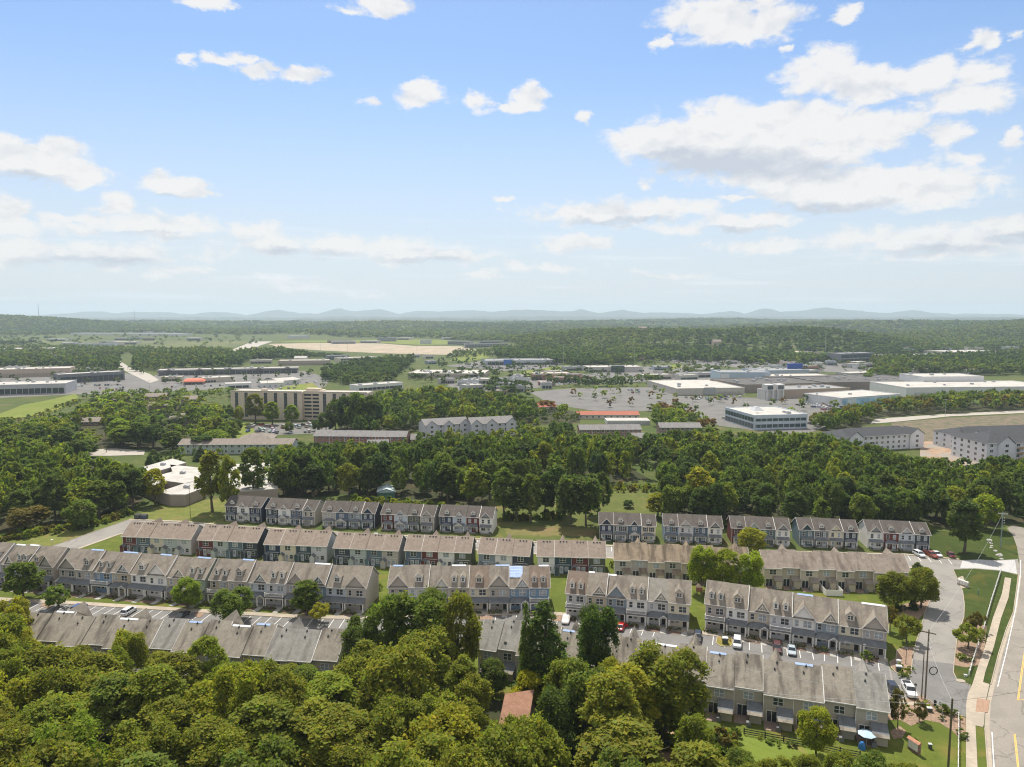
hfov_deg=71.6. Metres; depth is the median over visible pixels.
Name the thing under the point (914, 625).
broadleaf tree
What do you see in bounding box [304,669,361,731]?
broadleaf tree
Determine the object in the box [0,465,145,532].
woodland floor
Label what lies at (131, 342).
shop
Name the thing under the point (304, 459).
broadleaf tree
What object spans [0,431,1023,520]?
woodland
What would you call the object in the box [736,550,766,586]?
broadleaf tree
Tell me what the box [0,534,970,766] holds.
lawn
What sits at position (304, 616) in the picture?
pavement
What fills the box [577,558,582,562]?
window
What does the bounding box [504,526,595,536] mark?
dry grass
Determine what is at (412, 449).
broadleaf tree
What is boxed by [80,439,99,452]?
broadleaf tree
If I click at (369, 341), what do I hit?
shop
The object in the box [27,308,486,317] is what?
hills
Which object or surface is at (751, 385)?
mall wing
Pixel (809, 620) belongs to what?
townhouse block
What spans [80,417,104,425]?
apartment block
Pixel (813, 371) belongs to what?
store
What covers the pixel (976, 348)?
shop
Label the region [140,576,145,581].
window
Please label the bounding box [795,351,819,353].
school hall
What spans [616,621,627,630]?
sports car
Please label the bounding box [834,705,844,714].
window
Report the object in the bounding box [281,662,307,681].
broadleaf tree
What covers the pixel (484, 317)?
hills
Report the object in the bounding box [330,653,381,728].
broadleaf tree
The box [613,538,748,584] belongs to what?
townhouse block
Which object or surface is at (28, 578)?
broadleaf tree
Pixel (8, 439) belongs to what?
broadleaf tree
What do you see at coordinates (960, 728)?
shrub
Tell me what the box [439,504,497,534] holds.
townhouse block
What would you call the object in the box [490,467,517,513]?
broadleaf tree
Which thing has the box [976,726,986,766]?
verge strip
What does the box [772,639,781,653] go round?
parked car
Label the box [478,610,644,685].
townhouse block
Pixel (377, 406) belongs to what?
broadleaf tree
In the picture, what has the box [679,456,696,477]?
broadleaf tree
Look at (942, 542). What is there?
yard grass
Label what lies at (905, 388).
department store
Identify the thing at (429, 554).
window
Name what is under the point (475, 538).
pavement
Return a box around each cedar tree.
[510,598,569,709]
[515,602,534,690]
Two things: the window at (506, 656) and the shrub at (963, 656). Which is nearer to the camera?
the window at (506, 656)
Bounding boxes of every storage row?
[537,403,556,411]
[576,411,639,418]
[604,418,649,424]
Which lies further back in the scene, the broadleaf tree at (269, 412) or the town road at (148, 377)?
the town road at (148, 377)
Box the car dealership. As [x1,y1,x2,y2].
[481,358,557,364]
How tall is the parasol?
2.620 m
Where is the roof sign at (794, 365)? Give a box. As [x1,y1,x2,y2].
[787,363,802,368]
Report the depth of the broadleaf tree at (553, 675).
133.39 m
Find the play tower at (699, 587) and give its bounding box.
[695,583,702,595]
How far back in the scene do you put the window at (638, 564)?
211.96 m
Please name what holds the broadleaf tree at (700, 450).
on the woodland floor at (941, 522)
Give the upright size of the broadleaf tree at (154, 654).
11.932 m
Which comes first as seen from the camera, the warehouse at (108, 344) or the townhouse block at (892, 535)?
the townhouse block at (892, 535)
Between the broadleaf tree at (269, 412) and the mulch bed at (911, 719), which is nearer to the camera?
the mulch bed at (911, 719)
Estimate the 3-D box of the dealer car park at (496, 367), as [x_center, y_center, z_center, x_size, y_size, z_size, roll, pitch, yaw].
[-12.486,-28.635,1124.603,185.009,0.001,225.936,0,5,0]
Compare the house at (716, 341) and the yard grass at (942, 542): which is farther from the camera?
the house at (716, 341)
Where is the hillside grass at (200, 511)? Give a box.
[3,498,231,545]
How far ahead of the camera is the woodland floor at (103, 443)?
436.57 m
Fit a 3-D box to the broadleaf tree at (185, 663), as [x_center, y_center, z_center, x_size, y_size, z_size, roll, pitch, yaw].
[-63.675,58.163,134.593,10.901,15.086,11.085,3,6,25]
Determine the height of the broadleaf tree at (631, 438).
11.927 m
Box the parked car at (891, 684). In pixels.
[886,680,900,696]
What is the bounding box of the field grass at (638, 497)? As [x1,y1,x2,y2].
[447,488,658,542]
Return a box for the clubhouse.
[240,432,276,437]
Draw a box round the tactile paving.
[976,698,988,711]
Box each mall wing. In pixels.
[710,369,769,378]
[710,377,823,392]
[742,367,807,373]
[765,373,829,377]
[784,384,849,397]
[789,374,903,389]
[804,390,899,406]
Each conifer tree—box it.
[144,449,161,462]
[144,455,156,465]
[191,447,204,461]
[910,562,923,569]
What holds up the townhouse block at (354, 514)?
on the ground at (6, 404)
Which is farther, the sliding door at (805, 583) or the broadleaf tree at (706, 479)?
the broadleaf tree at (706, 479)
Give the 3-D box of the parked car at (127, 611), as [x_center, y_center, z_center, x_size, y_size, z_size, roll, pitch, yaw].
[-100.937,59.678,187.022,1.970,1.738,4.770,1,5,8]
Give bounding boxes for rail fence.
[743,728,860,756]
[957,712,959,766]
[968,569,1000,674]
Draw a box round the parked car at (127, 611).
[119,606,136,615]
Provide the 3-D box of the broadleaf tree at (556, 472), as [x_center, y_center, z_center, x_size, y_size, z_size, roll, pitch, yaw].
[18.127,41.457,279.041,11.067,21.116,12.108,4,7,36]
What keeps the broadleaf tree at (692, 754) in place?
on the woodland floor at (495, 709)
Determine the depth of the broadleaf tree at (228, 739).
106.58 m
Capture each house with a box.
[499,689,537,723]
[711,339,721,345]
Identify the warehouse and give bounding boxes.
[0,347,64,349]
[70,333,191,335]
[76,343,116,346]
[139,331,164,332]
[287,335,309,338]
[377,337,396,340]
[420,339,431,343]
[923,349,989,353]
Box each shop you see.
[46,338,71,340]
[114,337,129,339]
[114,341,140,344]
[144,337,154,340]
[186,337,202,340]
[327,340,351,342]
[331,340,355,343]
[360,340,380,342]
[397,337,413,339]
[422,355,433,358]
[425,360,436,363]
[441,337,452,339]
[457,378,478,385]
[459,382,483,389]
[471,377,491,383]
[496,388,507,395]
[512,376,529,381]
[531,373,545,379]
[540,381,551,388]
[553,376,573,382]
[565,373,581,375]
[652,365,670,369]
[653,370,672,373]
[674,374,698,379]
[725,360,737,363]
[765,364,783,367]
[779,360,795,364]
[803,365,819,369]
[825,360,836,364]
[852,364,865,368]
[912,368,930,372]
[964,347,983,349]
[1001,346,1018,349]
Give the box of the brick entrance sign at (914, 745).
[907,735,921,754]
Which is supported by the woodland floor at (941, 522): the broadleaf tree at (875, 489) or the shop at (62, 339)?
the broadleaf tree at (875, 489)
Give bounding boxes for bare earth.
[270,343,493,354]
[920,441,977,466]
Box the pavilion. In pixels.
[294,356,308,358]
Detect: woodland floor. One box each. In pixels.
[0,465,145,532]
[19,405,206,462]
[193,698,579,766]
[278,440,648,505]
[337,400,579,432]
[655,435,1023,529]
[819,402,1023,431]
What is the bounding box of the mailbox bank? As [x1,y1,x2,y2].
[957,579,968,587]
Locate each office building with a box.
[326,355,348,359]
[334,356,375,361]
[725,406,807,429]
[827,352,874,362]
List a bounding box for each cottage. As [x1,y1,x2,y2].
[367,439,388,443]
[409,434,423,442]
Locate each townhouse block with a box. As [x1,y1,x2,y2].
[0,542,70,589]
[27,601,192,673]
[55,548,217,603]
[119,518,202,555]
[170,609,348,680]
[195,521,268,558]
[207,558,379,613]
[224,495,270,522]
[262,524,336,562]
[265,497,324,526]
[321,500,382,528]
[332,528,405,568]
[380,503,440,532]
[387,564,550,611]
[404,530,476,565]
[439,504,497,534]
[477,533,534,565]
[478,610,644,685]
[536,535,606,575]
[565,570,690,630]
[598,512,656,542]
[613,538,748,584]
[652,633,890,746]
[661,513,723,544]
[704,580,888,658]
[726,515,791,547]
[757,544,910,594]
[791,517,859,549]
[858,519,931,551]
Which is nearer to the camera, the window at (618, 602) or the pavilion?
the window at (618, 602)
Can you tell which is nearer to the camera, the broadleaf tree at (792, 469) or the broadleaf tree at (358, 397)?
the broadleaf tree at (792, 469)
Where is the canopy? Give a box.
[225,382,250,387]
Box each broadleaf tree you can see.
[0,426,19,442]
[0,460,27,490]
[0,489,33,524]
[0,594,34,627]
[0,610,37,662]
[0,625,17,657]
[0,644,34,682]
[0,668,46,714]
[0,695,23,752]
[0,715,37,766]
[1,561,46,598]
[2,434,34,448]
[4,641,93,682]
[4,732,99,766]
[5,504,51,529]
[10,663,82,728]
[14,626,46,647]
[15,690,103,760]
[21,423,48,439]
[22,463,45,486]
[24,703,110,766]
[28,486,55,506]
[29,439,53,447]
[34,421,55,434]
[34,473,71,520]
[40,584,70,607]
[50,427,78,442]
[55,485,78,508]
[55,650,127,692]
[60,499,97,527]
[62,439,91,455]
[68,667,134,742]
[69,643,97,667]
[75,480,100,505]
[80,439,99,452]
[83,480,109,516]
[83,669,145,762]
[101,481,129,509]
[101,642,135,676]
[102,628,149,670]
[104,715,190,766]
[105,461,124,480]
[105,470,131,506]
[106,418,134,444]
[106,424,135,446]
[117,663,190,728]
[117,748,177,766]
[118,468,146,506]
[121,421,151,447]
[136,694,196,759]
[138,424,166,448]
[141,468,166,504]
[142,650,170,667]
[148,650,203,696]
[157,431,183,450]
[164,712,247,766]
[165,423,185,435]
[170,576,202,608]
[176,678,223,730]
[186,635,230,681]
[190,433,213,441]
[193,449,229,511]
[195,660,241,712]
[199,415,224,429]
[204,429,230,437]
[206,722,257,766]
[207,585,255,619]
[210,658,266,717]
[216,420,240,435]
[217,453,240,501]
[219,732,300,766]
[222,692,304,766]
[231,655,292,690]
[233,405,243,419]
[233,418,242,433]
[237,447,268,487]
[244,393,266,422]
[257,667,310,735]
[261,401,279,424]
[271,461,293,494]
[275,693,336,766]
[281,447,292,469]
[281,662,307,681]
[282,404,299,423]
[282,422,293,430]
[284,447,304,489]
[288,449,313,492]
[288,579,322,615]
[290,662,321,700]
[295,700,374,766]
[300,463,327,496]
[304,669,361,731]
[309,602,329,622]
[311,419,318,428]
[316,412,335,429]
[321,463,338,491]
[325,399,346,429]
[326,742,377,766]
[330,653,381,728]
[334,395,357,429]
[334,613,378,662]
[336,462,359,494]
[343,392,372,425]
[344,638,380,675]
[348,448,366,489]
[350,641,441,730]
[355,463,378,496]
[358,760,374,766]
[359,395,383,425]
[361,445,374,465]
[362,590,408,646]
[364,693,426,753]
[366,452,392,487]
[368,440,395,465]
[371,728,457,766]
[377,584,450,662]
[389,445,411,469]
[396,621,457,692]
[402,699,484,766]
[406,444,422,472]
[413,463,427,493]
[414,439,435,461]
[416,688,460,718]
[426,436,439,452]
[428,739,490,766]
[429,446,447,472]
[431,450,452,496]
[434,385,447,396]
[436,462,457,501]
[439,440,444,448]
[440,588,483,674]
[443,437,458,453]
[443,654,478,695]
[450,442,470,466]
[450,447,469,465]
[453,455,468,466]
[453,465,465,495]
[454,671,494,721]
[456,467,478,503]
[459,467,489,505]
[461,694,488,732]
[467,449,484,467]
[470,718,548,766]
[475,461,491,503]
[478,656,509,695]
[482,457,499,499]
[487,712,517,759]
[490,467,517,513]
[495,440,513,460]
[497,453,517,468]
[497,459,516,486]
[503,474,529,519]
[506,708,572,766]
[509,668,544,704]
[511,458,530,478]
[512,442,530,464]
[518,473,543,521]
[528,438,546,474]
[531,682,585,766]
[534,441,555,471]
[534,471,554,509]
[541,654,588,720]
[544,463,568,512]
[552,473,589,525]
[553,445,564,466]
[558,657,609,743]
[561,430,575,446]
[565,444,586,476]
[566,473,607,525]
[570,713,667,766]
[571,670,648,761]
[573,601,620,677]
[584,471,612,514]
[587,451,608,473]
[593,741,645,766]
[598,653,620,669]
[600,436,616,460]
[606,661,663,733]
[609,443,630,464]
[623,500,633,506]
[625,435,640,440]
[626,639,716,740]
[632,440,646,459]
[645,492,664,517]
[647,757,684,766]
[648,444,668,463]
[655,460,676,480]
[657,462,679,490]
[657,474,684,499]
[660,484,682,513]
[665,739,733,766]
[668,452,679,464]
[673,485,693,513]
[673,712,715,762]
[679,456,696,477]
[680,461,697,482]
[684,466,716,502]
[687,544,717,585]
[688,441,705,463]
[688,486,711,514]
[699,470,720,500]
[700,451,720,475]
[700,481,729,515]
[712,548,740,583]
[717,481,738,520]
[719,459,731,470]
[719,472,736,488]
[724,745,755,766]
[733,453,756,466]
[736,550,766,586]
[736,758,758,766]
[737,527,768,554]
[738,457,756,471]
[738,479,763,509]
[746,450,764,468]
[749,469,769,482]
[750,482,780,508]
[751,495,777,516]
[756,754,797,766]
[775,465,800,501]
[777,454,790,469]
[780,490,810,518]
[790,753,822,766]
[795,468,818,494]
[795,705,839,756]
[801,461,820,481]
[819,474,839,506]
[819,479,846,517]
[822,748,854,766]
[825,452,846,470]
[831,493,850,518]
[833,761,864,766]
[836,471,857,505]
[838,476,856,514]
[846,492,879,521]
[849,482,874,515]
[851,450,873,471]
[855,747,888,766]
[867,487,893,506]
[872,494,895,519]
[872,570,917,606]
[873,471,899,492]
[887,604,898,631]
[888,760,918,766]
[889,486,907,509]
[889,685,907,728]
[891,489,924,520]
[893,612,922,642]
[900,478,921,490]
[904,566,942,607]
[912,489,934,516]
[912,700,928,721]
[927,484,948,517]
[940,486,966,514]
[946,497,986,552]
[951,623,985,648]
[962,617,976,626]
[964,483,991,518]
[967,477,995,496]
[968,611,987,628]
[972,492,1004,528]
[989,474,1016,511]
[1010,467,1023,492]
[1015,491,1023,511]
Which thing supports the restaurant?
on the shopping car park at (131, 381)
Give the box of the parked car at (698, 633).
[694,629,701,642]
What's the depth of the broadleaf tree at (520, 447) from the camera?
349.21 m
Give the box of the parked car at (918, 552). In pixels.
[912,549,925,557]
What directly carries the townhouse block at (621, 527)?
on the ground at (6, 404)
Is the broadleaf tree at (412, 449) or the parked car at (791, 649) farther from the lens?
the broadleaf tree at (412, 449)
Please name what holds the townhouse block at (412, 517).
on the ground at (6, 404)
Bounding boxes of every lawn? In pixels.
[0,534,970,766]
[954,569,1016,685]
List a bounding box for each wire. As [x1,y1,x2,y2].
[670,649,944,700]
[703,684,944,703]
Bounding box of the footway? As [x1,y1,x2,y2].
[966,577,1010,766]
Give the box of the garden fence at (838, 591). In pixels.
[820,583,842,595]
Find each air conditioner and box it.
[746,720,750,726]
[776,725,780,731]
[839,735,843,742]
[871,741,876,747]
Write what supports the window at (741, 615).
in the townhouse block at (809, 620)
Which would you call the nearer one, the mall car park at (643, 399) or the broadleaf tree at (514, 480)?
the broadleaf tree at (514, 480)
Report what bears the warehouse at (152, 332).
on the ground at (6, 404)
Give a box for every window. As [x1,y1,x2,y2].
[29,388,33,393]
[68,571,73,576]
[85,573,90,578]
[104,574,109,579]
[121,575,126,580]
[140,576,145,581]
[157,578,163,583]
[220,582,225,587]
[258,584,264,589]
[277,586,283,591]
[285,546,290,550]
[316,547,321,551]
[320,663,328,670]
[336,589,342,594]
[339,549,344,553]
[355,550,360,554]
[356,590,362,596]
[387,551,392,555]
[426,552,432,556]
[459,553,464,557]
[479,590,485,594]
[483,652,490,658]
[484,555,489,559]
[499,590,505,595]
[500,556,506,560]
[503,653,511,660]
[517,557,523,561]
[519,590,525,595]
[539,590,545,595]
[543,557,548,561]
[560,558,565,562]
[576,596,582,601]
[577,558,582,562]
[594,559,599,563]
[596,598,602,604]
[616,600,623,605]
[619,562,625,566]
[636,562,641,566]
[637,602,643,608]
[653,563,658,568]
[658,604,664,610]
[669,563,675,568]
[679,606,686,612]
[714,689,723,697]
[716,608,723,614]
[737,612,744,618]
[743,691,753,699]
[758,614,766,621]
[769,569,775,574]
[773,697,782,706]
[781,618,788,625]
[787,569,793,574]
[803,621,811,628]
[803,702,813,709]
[806,571,812,576]
[823,571,829,575]
[826,624,834,631]
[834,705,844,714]
[842,572,848,577]
[850,628,858,635]
[860,572,866,577]
[865,630,869,637]
[866,711,876,720]
[874,632,883,639]
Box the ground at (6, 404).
[0,318,1023,764]
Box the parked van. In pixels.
[733,634,741,648]
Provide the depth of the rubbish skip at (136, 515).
274.10 m
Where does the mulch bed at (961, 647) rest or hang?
on the verge lawn at (983, 581)
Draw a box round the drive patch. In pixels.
[891,659,969,715]
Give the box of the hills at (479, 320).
[91,317,1023,321]
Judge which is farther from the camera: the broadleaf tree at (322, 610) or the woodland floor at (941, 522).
the woodland floor at (941, 522)
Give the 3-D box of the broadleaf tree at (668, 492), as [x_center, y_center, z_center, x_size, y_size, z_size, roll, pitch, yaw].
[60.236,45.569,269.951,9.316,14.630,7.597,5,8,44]
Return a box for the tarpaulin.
[510,566,522,576]
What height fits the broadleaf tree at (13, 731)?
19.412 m
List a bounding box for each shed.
[258,380,283,387]
[263,377,300,384]
[377,484,395,498]
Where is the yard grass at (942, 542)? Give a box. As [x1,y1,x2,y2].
[929,529,1017,559]
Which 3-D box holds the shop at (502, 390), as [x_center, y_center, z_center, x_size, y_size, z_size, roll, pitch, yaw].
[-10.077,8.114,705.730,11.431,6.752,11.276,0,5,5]
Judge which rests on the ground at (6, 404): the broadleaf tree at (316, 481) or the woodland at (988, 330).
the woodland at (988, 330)
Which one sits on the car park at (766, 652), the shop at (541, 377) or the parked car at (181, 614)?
the parked car at (181, 614)
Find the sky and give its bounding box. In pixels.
[0,0,1023,315]
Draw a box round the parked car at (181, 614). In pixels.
[174,610,190,617]
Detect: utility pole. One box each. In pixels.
[921,629,935,699]
[921,652,924,698]
[947,698,952,766]
[998,512,1007,547]
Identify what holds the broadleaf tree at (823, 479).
on the woodland floor at (941, 522)
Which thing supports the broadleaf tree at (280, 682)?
on the woodland floor at (495, 709)
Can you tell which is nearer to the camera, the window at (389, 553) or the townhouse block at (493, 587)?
the townhouse block at (493, 587)
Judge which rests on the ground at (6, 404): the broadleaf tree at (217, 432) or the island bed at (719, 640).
the broadleaf tree at (217, 432)
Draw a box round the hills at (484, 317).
[77,316,1023,319]
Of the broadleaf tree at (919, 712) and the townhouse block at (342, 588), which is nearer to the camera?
the broadleaf tree at (919, 712)
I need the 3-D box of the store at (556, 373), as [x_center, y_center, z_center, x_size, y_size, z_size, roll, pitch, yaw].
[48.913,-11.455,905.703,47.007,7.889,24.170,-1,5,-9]
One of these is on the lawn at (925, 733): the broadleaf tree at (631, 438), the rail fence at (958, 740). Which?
the rail fence at (958, 740)
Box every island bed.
[194,612,203,617]
[478,616,491,619]
[552,615,561,620]
[716,637,731,645]
[890,647,912,674]
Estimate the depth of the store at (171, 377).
855.09 m
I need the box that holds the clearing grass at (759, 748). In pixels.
[730,732,842,766]
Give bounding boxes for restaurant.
[183,378,205,384]
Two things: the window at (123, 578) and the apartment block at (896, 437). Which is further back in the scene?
the apartment block at (896, 437)
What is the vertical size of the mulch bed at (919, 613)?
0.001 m
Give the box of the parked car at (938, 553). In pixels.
[933,550,942,556]
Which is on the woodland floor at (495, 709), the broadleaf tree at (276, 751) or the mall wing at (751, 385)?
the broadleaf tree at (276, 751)
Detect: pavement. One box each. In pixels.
[0,597,887,661]
[79,533,911,567]
[128,519,958,559]
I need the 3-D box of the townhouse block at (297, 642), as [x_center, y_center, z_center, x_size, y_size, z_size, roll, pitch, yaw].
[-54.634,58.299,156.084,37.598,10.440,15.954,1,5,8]
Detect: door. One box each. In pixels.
[616,570,622,574]
[632,570,638,575]
[649,572,655,577]
[666,572,671,578]
[683,573,688,579]
[708,701,717,712]
[737,703,746,715]
[765,578,772,585]
[766,710,776,721]
[783,578,789,585]
[802,580,808,587]
[807,637,811,643]
[819,580,825,587]
[830,641,834,646]
[831,718,837,729]
[838,581,844,588]
[853,644,858,650]
[856,581,862,588]
[858,724,869,735]
[878,648,883,654]
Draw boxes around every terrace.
[177,438,297,453]
[313,430,409,445]
[447,341,472,344]
[464,343,507,347]
[478,341,504,342]
[577,424,641,437]
[630,433,644,440]
[656,422,701,433]
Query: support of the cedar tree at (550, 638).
on the lawn at (925, 733)
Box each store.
[0,366,74,377]
[0,380,76,394]
[75,367,104,371]
[161,375,183,380]
[199,375,232,382]
[250,359,271,363]
[278,359,329,364]
[349,381,402,390]
[408,369,488,377]
[437,377,454,383]
[491,384,524,392]
[531,371,568,377]
[541,369,569,371]
[561,365,582,370]
[582,365,642,371]
[637,373,672,379]
[647,379,744,394]
[670,371,710,377]
[807,369,819,373]
[835,370,897,375]
[842,362,872,367]
[870,380,1023,396]
[899,372,983,381]
[954,368,994,374]
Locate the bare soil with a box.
[657,731,699,762]
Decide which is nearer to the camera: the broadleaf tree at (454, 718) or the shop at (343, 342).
the broadleaf tree at (454, 718)
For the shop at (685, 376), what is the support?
on the ground at (6, 404)
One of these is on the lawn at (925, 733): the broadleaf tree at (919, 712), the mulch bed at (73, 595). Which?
the mulch bed at (73, 595)
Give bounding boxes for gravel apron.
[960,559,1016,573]
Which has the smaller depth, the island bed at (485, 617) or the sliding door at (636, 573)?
the island bed at (485, 617)
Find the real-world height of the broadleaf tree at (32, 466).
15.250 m
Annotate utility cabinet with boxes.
[722,636,727,643]
[895,664,902,671]
[927,706,932,712]
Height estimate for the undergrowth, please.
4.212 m
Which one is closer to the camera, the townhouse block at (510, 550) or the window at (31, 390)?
the townhouse block at (510, 550)
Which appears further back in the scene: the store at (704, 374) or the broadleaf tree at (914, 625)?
the store at (704, 374)
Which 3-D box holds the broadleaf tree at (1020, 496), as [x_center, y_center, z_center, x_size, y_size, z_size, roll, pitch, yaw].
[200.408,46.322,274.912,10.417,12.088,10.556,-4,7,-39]
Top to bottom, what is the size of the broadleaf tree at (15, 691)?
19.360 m
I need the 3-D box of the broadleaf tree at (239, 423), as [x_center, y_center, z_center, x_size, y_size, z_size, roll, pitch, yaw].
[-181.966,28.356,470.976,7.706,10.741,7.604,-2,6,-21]
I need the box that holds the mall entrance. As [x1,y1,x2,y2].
[757,384,784,399]
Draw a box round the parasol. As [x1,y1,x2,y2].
[858,729,875,743]
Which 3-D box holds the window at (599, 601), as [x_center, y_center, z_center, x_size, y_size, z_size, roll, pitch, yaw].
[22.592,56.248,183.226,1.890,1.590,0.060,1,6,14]
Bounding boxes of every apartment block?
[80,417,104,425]
[145,393,169,402]
[148,402,173,412]
[169,413,190,425]
[181,395,198,403]
[418,417,469,438]
[467,415,517,435]
[821,426,924,450]
[933,425,1023,447]
[951,430,1023,462]
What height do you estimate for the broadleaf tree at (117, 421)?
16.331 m
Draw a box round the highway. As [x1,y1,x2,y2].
[233,341,271,350]
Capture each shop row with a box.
[53,370,124,382]
[157,366,298,375]
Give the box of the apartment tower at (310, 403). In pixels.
[230,388,372,419]
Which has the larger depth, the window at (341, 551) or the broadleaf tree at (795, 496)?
the broadleaf tree at (795, 496)
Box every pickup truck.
[901,679,917,697]
[923,549,938,557]
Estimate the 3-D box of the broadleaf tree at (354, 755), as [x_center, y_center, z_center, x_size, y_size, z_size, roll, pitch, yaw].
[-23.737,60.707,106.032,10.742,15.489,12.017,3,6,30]
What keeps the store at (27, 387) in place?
on the ground at (6, 404)
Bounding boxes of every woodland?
[0,314,1023,344]
[0,325,1023,372]
[0,356,1023,413]
[0,387,1023,479]
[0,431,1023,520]
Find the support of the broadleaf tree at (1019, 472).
on the woodland floor at (941, 522)
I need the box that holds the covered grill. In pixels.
[858,741,865,750]
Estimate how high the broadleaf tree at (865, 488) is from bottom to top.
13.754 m
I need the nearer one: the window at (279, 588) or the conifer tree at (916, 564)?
the window at (279, 588)
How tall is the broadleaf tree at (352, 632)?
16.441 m
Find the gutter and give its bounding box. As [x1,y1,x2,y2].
[985,575,1020,766]
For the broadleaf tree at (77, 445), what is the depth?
379.57 m
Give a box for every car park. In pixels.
[0,371,328,397]
[0,601,890,679]
[253,423,331,434]
[447,365,709,391]
[448,361,562,370]
[530,387,841,433]
[652,359,911,372]
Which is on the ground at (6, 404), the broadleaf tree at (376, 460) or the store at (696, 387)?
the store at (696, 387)
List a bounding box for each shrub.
[765,737,780,745]
[786,740,797,747]
[860,649,872,661]
[893,602,901,611]
[897,671,908,677]
[904,704,912,713]
[908,599,918,610]
[933,702,949,711]
[955,727,968,734]
[957,654,969,660]
[957,733,967,739]
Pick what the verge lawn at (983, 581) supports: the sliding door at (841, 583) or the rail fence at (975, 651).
the rail fence at (975, 651)
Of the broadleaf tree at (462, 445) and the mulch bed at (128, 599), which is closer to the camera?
the mulch bed at (128, 599)
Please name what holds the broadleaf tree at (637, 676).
on the woodland floor at (495, 709)
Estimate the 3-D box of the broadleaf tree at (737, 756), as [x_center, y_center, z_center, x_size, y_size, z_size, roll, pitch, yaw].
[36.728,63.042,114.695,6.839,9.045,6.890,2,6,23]
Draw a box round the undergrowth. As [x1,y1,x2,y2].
[0,399,931,764]
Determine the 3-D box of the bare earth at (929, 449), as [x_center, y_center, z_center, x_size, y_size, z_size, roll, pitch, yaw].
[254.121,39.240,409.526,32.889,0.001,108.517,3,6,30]
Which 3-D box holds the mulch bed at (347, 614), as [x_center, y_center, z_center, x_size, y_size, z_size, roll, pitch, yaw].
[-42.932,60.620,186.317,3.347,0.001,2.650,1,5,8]
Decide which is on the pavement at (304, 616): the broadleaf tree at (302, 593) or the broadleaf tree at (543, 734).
the broadleaf tree at (302, 593)
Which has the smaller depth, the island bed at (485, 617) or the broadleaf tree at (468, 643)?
the broadleaf tree at (468, 643)
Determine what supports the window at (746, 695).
in the townhouse block at (851, 715)
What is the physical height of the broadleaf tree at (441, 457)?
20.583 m
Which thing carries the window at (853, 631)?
in the townhouse block at (809, 620)
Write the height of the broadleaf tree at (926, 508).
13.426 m
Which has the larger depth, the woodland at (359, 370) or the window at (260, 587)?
the woodland at (359, 370)
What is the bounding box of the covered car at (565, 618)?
[561,614,570,623]
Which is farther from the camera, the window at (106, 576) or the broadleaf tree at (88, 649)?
the window at (106, 576)
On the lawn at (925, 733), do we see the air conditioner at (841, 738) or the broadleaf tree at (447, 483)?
the air conditioner at (841, 738)
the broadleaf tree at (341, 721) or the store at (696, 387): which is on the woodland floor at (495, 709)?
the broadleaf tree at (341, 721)
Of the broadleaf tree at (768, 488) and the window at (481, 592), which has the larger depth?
the broadleaf tree at (768, 488)
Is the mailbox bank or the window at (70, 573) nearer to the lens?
the window at (70, 573)
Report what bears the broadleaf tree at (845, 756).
on the clearing grass at (759, 748)
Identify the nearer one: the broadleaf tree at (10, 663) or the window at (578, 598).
the broadleaf tree at (10, 663)
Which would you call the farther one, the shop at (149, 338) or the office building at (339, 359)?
the shop at (149, 338)
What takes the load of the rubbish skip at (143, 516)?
on the hillside grass at (200, 511)
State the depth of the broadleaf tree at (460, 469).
307.32 m
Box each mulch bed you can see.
[67,593,80,596]
[84,594,97,598]
[121,597,136,601]
[139,599,154,602]
[280,608,295,612]
[341,613,354,615]
[646,627,658,631]
[668,630,680,634]
[815,650,828,654]
[888,696,965,737]
[890,726,905,738]
[899,600,929,618]
[954,625,986,666]
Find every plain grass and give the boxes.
[0,340,248,349]
[279,339,449,344]
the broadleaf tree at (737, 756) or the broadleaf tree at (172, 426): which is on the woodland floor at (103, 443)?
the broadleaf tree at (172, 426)
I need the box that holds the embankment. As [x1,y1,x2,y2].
[891,414,1023,440]
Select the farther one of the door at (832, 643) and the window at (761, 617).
the window at (761, 617)
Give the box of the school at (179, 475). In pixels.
[144,459,277,505]
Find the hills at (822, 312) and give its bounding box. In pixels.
[447,307,1023,317]
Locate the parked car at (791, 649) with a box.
[787,644,796,655]
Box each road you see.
[54,520,1018,715]
[88,448,144,455]
[119,361,157,382]
[870,410,1023,423]
[985,525,1023,766]
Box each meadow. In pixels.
[0,394,78,418]
[215,423,255,437]
[275,383,317,389]
[450,350,488,360]
[540,365,570,369]
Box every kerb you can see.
[53,520,125,545]
[889,647,913,675]
[912,601,929,658]
[953,569,970,685]
[984,727,987,766]
[990,575,1018,683]
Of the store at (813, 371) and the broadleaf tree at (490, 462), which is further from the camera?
the store at (813, 371)
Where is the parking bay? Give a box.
[888,685,919,699]
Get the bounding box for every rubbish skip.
[134,513,141,518]
[140,514,147,518]
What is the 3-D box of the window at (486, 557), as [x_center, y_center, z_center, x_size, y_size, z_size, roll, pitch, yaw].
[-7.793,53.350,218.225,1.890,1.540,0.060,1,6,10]
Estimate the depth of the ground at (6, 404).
718.31 m
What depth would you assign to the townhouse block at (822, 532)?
240.93 m
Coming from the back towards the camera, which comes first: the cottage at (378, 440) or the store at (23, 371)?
the store at (23, 371)
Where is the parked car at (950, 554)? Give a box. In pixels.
[946,551,955,557]
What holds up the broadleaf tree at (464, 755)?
on the woodland floor at (495, 709)
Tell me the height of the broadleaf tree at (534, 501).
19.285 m

